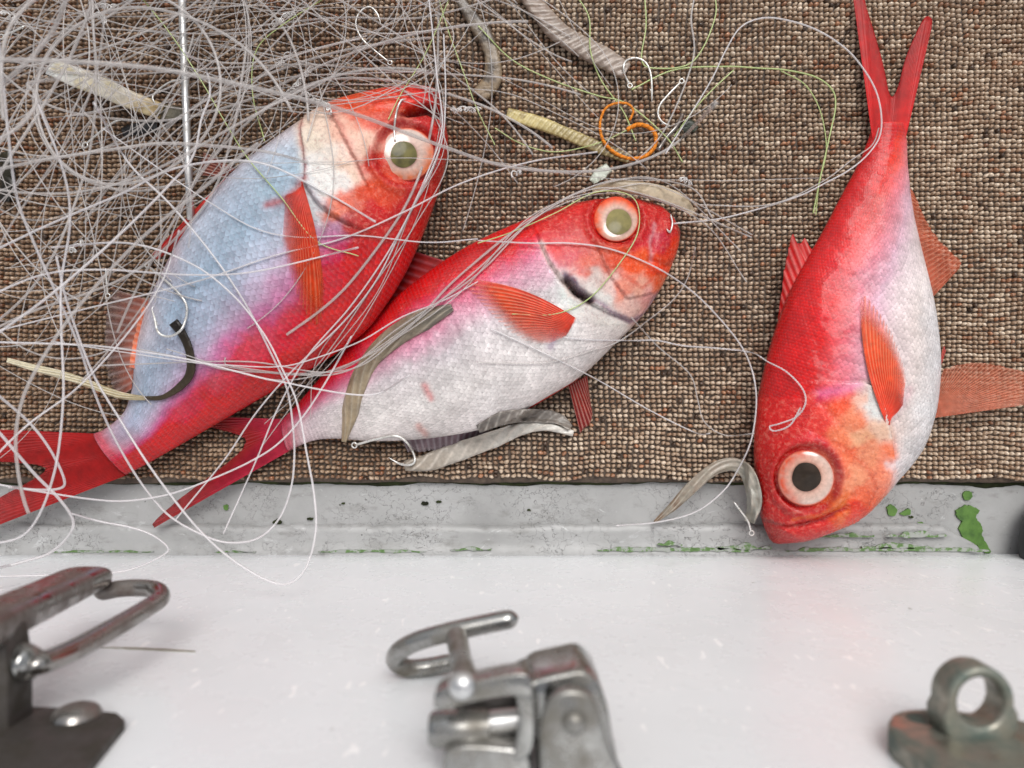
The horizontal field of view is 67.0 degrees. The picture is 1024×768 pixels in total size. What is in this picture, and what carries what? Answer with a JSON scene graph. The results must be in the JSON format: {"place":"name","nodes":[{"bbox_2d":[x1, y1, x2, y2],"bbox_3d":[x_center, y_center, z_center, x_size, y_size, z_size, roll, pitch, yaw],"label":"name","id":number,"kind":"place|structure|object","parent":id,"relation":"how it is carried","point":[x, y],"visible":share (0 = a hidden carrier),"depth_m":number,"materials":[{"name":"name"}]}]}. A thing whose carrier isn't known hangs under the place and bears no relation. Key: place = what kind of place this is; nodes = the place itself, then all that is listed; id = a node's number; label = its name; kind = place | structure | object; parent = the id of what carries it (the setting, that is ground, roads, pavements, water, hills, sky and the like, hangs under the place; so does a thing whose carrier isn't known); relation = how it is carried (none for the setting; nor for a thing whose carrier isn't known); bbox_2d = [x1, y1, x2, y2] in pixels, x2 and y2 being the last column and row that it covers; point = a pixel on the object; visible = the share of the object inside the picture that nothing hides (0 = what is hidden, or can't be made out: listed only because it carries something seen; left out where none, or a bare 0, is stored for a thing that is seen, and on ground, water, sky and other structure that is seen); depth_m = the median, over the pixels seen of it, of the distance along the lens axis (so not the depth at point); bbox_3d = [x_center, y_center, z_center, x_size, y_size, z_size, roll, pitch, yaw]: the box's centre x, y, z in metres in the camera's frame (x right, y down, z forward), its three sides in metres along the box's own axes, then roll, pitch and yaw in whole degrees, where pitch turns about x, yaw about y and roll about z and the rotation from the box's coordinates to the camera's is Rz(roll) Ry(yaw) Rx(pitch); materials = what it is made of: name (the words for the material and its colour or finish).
{"place":"outdoors","nodes":[
{"label":"outdoors","id":0,"kind":"place"},
{"bbox_2d":[0,482,1023,553],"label":"deck","id":1,"kind":"structure","parent":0,"point":[990,519],"depth_m":0.46,"materials":[{"name":"grey paint"}]},
{"bbox_2d":[0,513,168,576],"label":"fishing line","id":2,"kind":"object","parent":1,"relation":"on","point":[146,532],"visible":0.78,"depth_m":0.39,"materials":[{"name":"white plastic"}]},
{"bbox_2d":[0,522,988,555],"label":"filler bead","id":3,"kind":"object","parent":1,"relation":"on","point":[722,539],"visible":0.97,"depth_m":0.46,"materials":[{"name":"grey paint"}]},
{"bbox_2d":[0,0,1023,488],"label":"woven mat","id":4,"kind":"object","parent":1,"relation":"on","point":[758,138],"visible":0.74,"depth_m":0.45,"materials":[{"name":"fabric"}]},
{"bbox_2d":[0,151,15,201],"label":"dark scrap","id":5,"kind":"object","parent":4,"relation":"on","point":[6,189],"visible":0.81,"depth_m":0.45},
{"bbox_2d":[0,25,25,39],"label":"fishing hook","id":6,"kind":"object","parent":4,"relation":"on","point":[13,31],"visible":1,"depth_m":0.43,"materials":[{"name":"metal"}]},
{"bbox_2d":[81,120,120,148],"bbox_3d":[-0.237,-0.145,0.447,0.027,0.001,0.004,-36,90,0],"label":"fishing hook","id":7,"kind":"object","parent":4,"relation":"on","point":[98,133],"visible":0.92,"depth_m":0.45,"materials":[{"name":"metal"}]},
{"bbox_2d":[45,58,164,118],"bbox_3d":[-0.234,-0.169,0.444,0.069,0.007,0.012,21,90,0],"label":"bait strip","id":8,"kind":"object","parent":4,"relation":"on","point":[95,84],"visible":1,"depth_m":0.44,"materials":[{"name":"beige food"}]},
{"bbox_2d":[105,268,110,298],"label":"fishing hook","id":9,"kind":"object","parent":4,"relation":"on","point":[106,280],"visible":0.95,"depth_m":0.44,"materials":[{"name":"metal"}]},
{"bbox_2d":[121,122,156,136],"bbox_3d":[-0.217,-0.148,0.450,0.022,0.002,0.009,0,90,0],"label":"dark scrap","id":10,"kind":"object","parent":4,"relation":"on","point":[139,128],"visible":1,"depth_m":0.45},
{"bbox_2d":[155,103,181,121],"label":"bait strip","id":11,"kind":"object","parent":4,"relation":"on","point":[170,113],"visible":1,"depth_m":0.45,"materials":[{"name":"grey food"}]},
{"bbox_2d":[151,78,189,102],"bbox_3d":[-0.197,-0.171,0.444,0.025,0.002,0.007,-37,90,0],"label":"fishing hook","id":12,"kind":"object","parent":4,"relation":"on","point":[161,87],"visible":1,"depth_m":0.45,"materials":[{"name":"metal"}]},
{"bbox_2d":[178,0,194,221],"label":"steel rod","id":13,"kind":"object","parent":4,"relation":"on","point":[185,97],"visible":0.91,"depth_m":0.44,"materials":[{"name":"silver metal"}]},
{"bbox_2d":[0,85,447,523],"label":"red fish","id":14,"kind":"object","parent":4,"relation":"on","point":[349,150],"visible":0.97,"depth_m":0.42},
{"bbox_2d":[0,395,65,490],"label":"fishing line","id":15,"kind":"object","parent":14,"relation":"on","point":[42,439],"visible":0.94,"depth_m":0.38,"materials":[{"name":"white plastic"}]},
{"bbox_2d":[0,431,74,568],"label":"fishing line","id":16,"kind":"object","parent":14,"relation":"on","point":[33,472],"visible":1,"depth_m":0.37,"materials":[{"name":"white plastic"}]},
{"bbox_2d":[6,358,144,400],"bbox_3d":[-0.242,-0.002,0.429,0.082,0.007,0.006,17,90,0],"label":"bait strip","id":17,"kind":"object","parent":14,"relation":"on","point":[73,378],"visible":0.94,"depth_m":0.43,"materials":[{"name":"beige food"}]},
{"bbox_2d":[0,230,179,452],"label":"fishing line","id":18,"kind":"object","parent":14,"relation":"on","point":[84,380],"visible":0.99,"depth_m":0.38,"materials":[{"name":"white plastic"}]},
{"bbox_2d":[0,44,295,543],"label":"fishing line","id":19,"kind":"object","parent":14,"relation":"on","point":[63,308],"visible":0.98,"depth_m":0.40,"materials":[{"name":"white plastic"}]},
{"bbox_2d":[144,262,187,337],"bbox_3d":[-0.189,-0.049,0.427,0.021,0.020,0.048,-21,90,0],"label":"fishing hook","id":20,"kind":"object","parent":14,"relation":"attached to","point":[182,298],"visible":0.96,"depth_m":0.42,"materials":[{"name":"metal"}]},
{"bbox_2d":[145,319,195,400],"bbox_3d":[-0.184,-0.009,0.424,0.022,0.013,0.050,24,90,0],"label":"bait strip","id":21,"kind":"object","parent":14,"relation":"on","point":[186,379],"visible":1,"depth_m":0.42,"materials":[{"name":"black food"}]},
{"bbox_2d":[0,247,358,291],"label":"fishing line","id":22,"kind":"object","parent":14,"relation":"on","point":[24,280],"visible":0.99,"depth_m":0.37,"materials":[{"name":"white plastic"}]},
{"bbox_2d":[51,241,316,585],"bbox_3d":[-0.154,0.006,0.383,0.076,0.051,0.201,-32,90,0],"label":"fishing line","id":23,"kind":"object","parent":14,"relation":"on","point":[141,453],"visible":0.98,"depth_m":0.38,"materials":[{"name":"white plastic"}]},
{"bbox_2d":[0,159,375,248],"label":"fishing line","id":24,"kind":"object","parent":14,"relation":"on","point":[161,173],"visible":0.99,"depth_m":0.39,"materials":[{"name":"white plastic"}]},
{"bbox_2d":[143,0,358,255],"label":"fishing line","id":25,"kind":"object","parent":14,"relation":"on","point":[231,132],"visible":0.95,"depth_m":0.43,"materials":[{"name":"white plastic"}]},
{"bbox_2d":[102,127,477,242],"bbox_3d":[-0.124,-0.094,0.411,0.212,0.012,0.030,16,90,0],"label":"fishing line","id":26,"kind":"object","parent":14,"relation":"on","point":[287,235],"visible":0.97,"depth_m":0.42,"materials":[{"name":"white plastic"}]},
{"bbox_2d":[0,151,597,329],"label":"fishing line","id":27,"kind":"object","parent":14,"relation":"on","point":[381,222],"visible":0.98,"depth_m":0.42,"materials":[{"name":"white plastic"}]},
{"bbox_2d":[175,0,442,519],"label":"fishing line","id":28,"kind":"object","parent":14,"relation":"on","point":[279,384],"visible":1,"depth_m":0.42,"materials":[{"name":"white plastic"}]},
{"bbox_2d":[223,34,445,533],"bbox_3d":[-0.087,-0.050,0.422,0.026,0.016,0.300,24,90,0],"label":"fishing line","id":29,"kind":"object","parent":14,"relation":"on","point":[346,311],"visible":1,"depth_m":0.42,"materials":[{"name":"white plastic"}]},
{"bbox_2d":[393,99,404,140],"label":"fishing hook","id":30,"kind":"object","parent":14,"relation":"on","point":[397,108],"visible":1,"depth_m":0.41,"materials":[{"name":"metal"}]},
{"bbox_2d":[251,0,321,140],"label":"fishing line","id":31,"kind":"object","parent":4,"relation":"on","point":[254,57],"visible":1,"depth_m":0.44,"materials":[{"name":"white plastic"}]},
{"bbox_2d":[0,2,691,252],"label":"crinkled line","id":32,"kind":"object","parent":4,"relation":"on","point":[308,71],"visible":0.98,"depth_m":0.45,"materials":[{"name":"white plastic"}]},
{"bbox_2d":[355,6,392,64],"bbox_3d":[-0.081,-0.201,0.448,0.015,0.001,0.037,-16,90,0],"label":"fishing hook","id":33,"kind":"object","parent":4,"relation":"on","point":[364,41],"visible":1,"depth_m":0.45,"materials":[{"name":"metal"}]},
{"bbox_2d":[351,435,415,465],"bbox_3d":[-0.074,0.038,0.443,0.037,0.013,0.019,0,90,0],"label":"fishing hook","id":34,"kind":"object","parent":4,"relation":"on","point":[397,436],"visible":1,"depth_m":0.44,"materials":[{"name":"metal"}]},
{"bbox_2d":[152,196,679,527],"bbox_3d":[-0.058,-0.015,0.430,0.337,0.045,0.128,-12,90,0],"label":"red fish","id":35,"kind":"object","parent":4,"relation":"on","point":[465,367],"visible":0.97,"depth_m":0.42},
{"bbox_2d":[0,336,351,501],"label":"fishing line","id":36,"kind":"object","parent":35,"relation":"on","point":[279,442],"visible":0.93,"depth_m":0.41,"materials":[{"name":"white plastic"}]},
{"bbox_2d":[0,341,409,395],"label":"fishing line","id":37,"kind":"object","parent":35,"relation":"on","point":[385,390],"visible":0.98,"depth_m":0.41,"materials":[{"name":"white plastic"}]},
{"bbox_2d":[51,281,477,367],"bbox_3d":[-0.132,-0.024,0.417,0.233,0.004,0.031,-8,90,0],"label":"fishing line","id":38,"kind":"object","parent":35,"relation":"on","point":[291,364],"visible":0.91,"depth_m":0.42,"materials":[{"name":"white plastic"}]},
{"bbox_2d":[341,304,453,441],"bbox_3d":[-0.072,-0.011,0.430,0.024,0.030,0.100,41,90,0],"label":"bait strip","id":39,"kind":"object","parent":35,"relation":"on","point":[388,341],"visible":1,"depth_m":0.43,"materials":[{"name":"beige food"}]},
{"bbox_2d":[478,190,639,315],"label":"fishing line","id":40,"kind":"object","parent":35,"relation":"on","point":[564,208],"visible":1,"depth_m":0.42,"materials":[{"name":"green plastic"}]},
{"bbox_2d":[667,214,672,232],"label":"fishing hook","id":41,"kind":"object","parent":35,"relation":"on","point":[668,231],"visible":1,"depth_m":0.43,"materials":[{"name":"metal"}]},
{"bbox_2d":[563,336,806,431],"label":"fishing line","id":42,"kind":"object","parent":35,"relation":"on","point":[798,413],"visible":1,"depth_m":0.42,"materials":[{"name":"white plastic"}]},
{"bbox_2d":[388,0,448,119],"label":"fishing line","id":43,"kind":"object","parent":4,"relation":"on","point":[419,63],"visible":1,"depth_m":0.43,"materials":[{"name":"white plastic"}]},
{"bbox_2d":[439,0,494,144],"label":"fishing line","id":44,"kind":"object","parent":4,"relation":"on","point":[464,74],"visible":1,"depth_m":0.44,"materials":[{"name":"green plastic"}]},
{"bbox_2d":[456,0,501,100],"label":"bait strip","id":45,"kind":"object","parent":4,"relation":"on","point":[486,87],"visible":1,"depth_m":0.45,"materials":[{"name":"beige food"}]},
{"bbox_2d":[404,422,573,470],"bbox_3d":[-0.014,0.035,0.443,0.101,0.016,0.015,-14,90,0],"label":"bait strip","id":46,"kind":"object","parent":4,"relation":"on","point":[461,450],"visible":1,"depth_m":0.45,"materials":[{"name":"beige food"}]},
{"bbox_2d":[476,409,571,432],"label":"bait strip","id":47,"kind":"object","parent":4,"relation":"on","point":[501,418],"visible":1,"depth_m":0.44,"materials":[{"name":"grey food"}]},
{"bbox_2d":[505,108,630,162],"bbox_3d":[0.033,-0.145,0.449,0.076,0.003,0.009,20,90,0],"label":"bait strip","id":48,"kind":"object","parent":4,"relation":"on","point":[540,123],"visible":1,"depth_m":0.45,"materials":[{"name":"beige food"}]},
{"bbox_2d":[495,128,626,151],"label":"fishing line","id":49,"kind":"object","parent":48,"relation":"on","point":[558,151],"visible":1,"depth_m":0.45,"materials":[{"name":"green plastic"}]},
{"bbox_2d":[521,0,630,78],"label":"bait strip","id":50,"kind":"object","parent":4,"relation":"on","point":[554,27],"visible":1,"depth_m":0.45,"materials":[{"name":"beige food"}]},
{"bbox_2d":[478,25,682,161],"bbox_3d":[0.041,-0.171,0.448,0.142,0.003,0.013,31,90,0],"label":"fishing line","id":51,"kind":"object","parent":4,"relation":"on","point":[658,129],"visible":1,"depth_m":0.45,"materials":[{"name":"green plastic"}]},
{"bbox_2d":[490,328,709,434],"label":"fishing line","id":52,"kind":"object","parent":4,"relation":"on","point":[599,381],"visible":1,"depth_m":0.43,"materials":[{"name":"white plastic"}]},
{"bbox_2d":[589,163,611,183],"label":"bait strip","id":53,"kind":"object","parent":4,"relation":"on","point":[602,172],"visible":1,"depth_m":0.45,"materials":[{"name":"white food"}]},
{"bbox_2d":[579,0,635,140],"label":"fishing line","id":54,"kind":"object","parent":4,"relation":"on","point":[597,71],"visible":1,"depth_m":0.45,"materials":[{"name":"green plastic"}]},
{"bbox_2d":[477,240,756,525],"bbox_3d":[0.073,-0.017,0.428,0.112,0.039,0.191,-26,90,0],"label":"fishing line","id":55,"kind":"object","parent":4,"relation":"on","point":[737,340],"visible":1,"depth_m":0.43,"materials":[{"name":"white plastic"}]},
{"bbox_2d":[598,102,657,160],"bbox_3d":[0.066,-0.145,0.449,0.038,0.005,0.028,44,90,0],"label":"orange twine","id":56,"kind":"object","parent":4,"relation":"on","point":[633,126],"visible":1,"depth_m":0.45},
{"bbox_2d":[623,57,652,99],"bbox_3d":[0.073,-0.177,0.447,0.018,0.004,0.026,0,90,0],"label":"fishing hook","id":57,"kind":"object","parent":4,"relation":"on","point":[647,65],"visible":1,"depth_m":0.45,"materials":[{"name":"metal"}]},
{"bbox_2d":[591,180,694,216],"bbox_3d":[0.075,-0.106,0.434,0.062,0.018,0.012,9,90,0],"label":"bait strip","id":58,"kind":"object","parent":4,"relation":"on","point":[666,195],"visible":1,"depth_m":0.43,"materials":[{"name":"beige food"}]},
{"bbox_2d":[656,113,683,150],"bbox_3d":[0.092,-0.146,0.450,0.004,0.002,0.026,35,90,0],"label":"wire link","id":59,"kind":"object","parent":4,"relation":"on","point":[670,132],"visible":1,"depth_m":0.45,"materials":[{"name":"silver metal"}]},
{"bbox_2d":[657,78,684,125],"bbox_3d":[0.091,-0.165,0.449,0.010,0.001,0.029,17,90,0],"label":"fishing hook","id":60,"kind":"object","parent":4,"relation":"on","point":[665,97],"visible":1,"depth_m":0.45,"materials":[{"name":"metal"}]},
{"bbox_2d":[641,0,716,68],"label":"fishing line","id":61,"kind":"object","parent":4,"relation":"on","point":[644,65],"visible":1,"depth_m":0.45,"materials":[{"name":"green plastic"}]},
{"bbox_2d":[682,119,697,132],"bbox_3d":[0.103,-0.150,0.449,0.011,0.002,0.008,0,90,0],"label":"dark scrap","id":62,"kind":"object","parent":4,"relation":"on","point":[690,125],"visible":1,"depth_m":0.45,"materials":[{"name":"grey"}]},
{"bbox_2d":[674,69,733,136],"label":"fishing line","id":63,"kind":"object","parent":4,"relation":"on","point":[704,98],"visible":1,"depth_m":0.45,"materials":[{"name":"green plastic"}]},
{"bbox_2d":[654,458,761,523],"bbox_3d":[0.111,0.062,0.439,0.057,0.022,0.039,0,90,0],"label":"bait strip","id":64,"kind":"object","parent":4,"relation":"on","point":[705,475],"visible":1,"depth_m":0.44,"materials":[{"name":"beige food"}]},
{"bbox_2d":[734,502,754,535],"bbox_3d":[0.132,0.076,0.439,0.012,0.001,0.020,0,90,0],"label":"fishing hook","id":65,"kind":"object","parent":64,"relation":"attached to","point":[743,514],"visible":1,"depth_m":0.44,"materials":[{"name":"metal"}]},
{"bbox_2d":[631,66,835,213],"bbox_3d":[0.141,-0.163,0.450,0.128,0.001,0.067,34,90,0],"label":"fishing line","id":66,"kind":"object","parent":4,"relation":"on","point":[828,85],"visible":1,"depth_m":0.45,"materials":[{"name":"green plastic"}]},
{"bbox_2d":[665,17,882,223],"bbox_3d":[0.147,-0.150,0.438,0.124,0.021,0.124,0,90,0],"label":"fishing line","id":67,"kind":"object","parent":4,"relation":"on","point":[849,52],"visible":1,"depth_m":0.44,"materials":[{"name":"white plastic"}]},
{"bbox_2d":[781,70,826,214],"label":"fishing line","id":68,"kind":"object","parent":4,"relation":"on","point":[822,121],"visible":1,"depth_m":0.45,"materials":[{"name":"green plastic"}]},
{"bbox_2d":[754,0,1023,543],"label":"red fish","id":69,"kind":"object","parent":4,"relation":"on","point":[854,351],"visible":1,"depth_m":0.42},
{"bbox_3d":[-0.108,-0.120,0.374,0.559,0.155,0.373,0,90,0],"label":"fishing line tangle","id":70,"kind":"object","parent":4,"relation":"on","visible":0},
{"bbox_2d":[0,93,70,543],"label":"fishing line","id":71,"kind":"object","parent":70,"relation":"on","point":[61,327],"visible":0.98,"depth_m":0.36,"materials":[{"name":"white plastic"}]},
{"bbox_2d":[0,50,210,332],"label":"fishing line","id":72,"kind":"object","parent":70,"relation":"on","point":[116,236],"visible":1,"depth_m":0.35,"materials":[{"name":"white plastic"}]},
{"bbox_2d":[0,554,1023,767],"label":"white wall","id":73,"kind":"structure","parent":1,"relation":"on","point":[790,661],"depth_m":0.30,"materials":[{"name":"paint"}]},
{"bbox_2d":[0,566,170,767],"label":"lever latch","id":74,"kind":"object","parent":73,"relation":"attached to","point":[82,734],"visible":1,"depth_m":0.22,"materials":[{"name":"silver metal"}]},
{"bbox_2d":[385,610,620,767],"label":"toggle latch","id":75,"kind":"object","parent":73,"relation":"attached to","point":[550,704],"visible":1,"depth_m":0.20,"materials":[{"name":"metal"}]},
{"bbox_2d":[887,656,1023,767],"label":"eye plate","id":76,"kind":"object","parent":73,"relation":"attached to","point":[941,731],"visible":1,"depth_m":0.21,"materials":[{"name":"grey metal"}]},
{"bbox_2d":[1018,516,1023,558],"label":"rubber bumper","id":77,"kind":"object","parent":1,"relation":"on","point":[1021,543],"visible":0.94,"depth_m":0.45,"materials":[{"name":"black rubber"}]}
]}

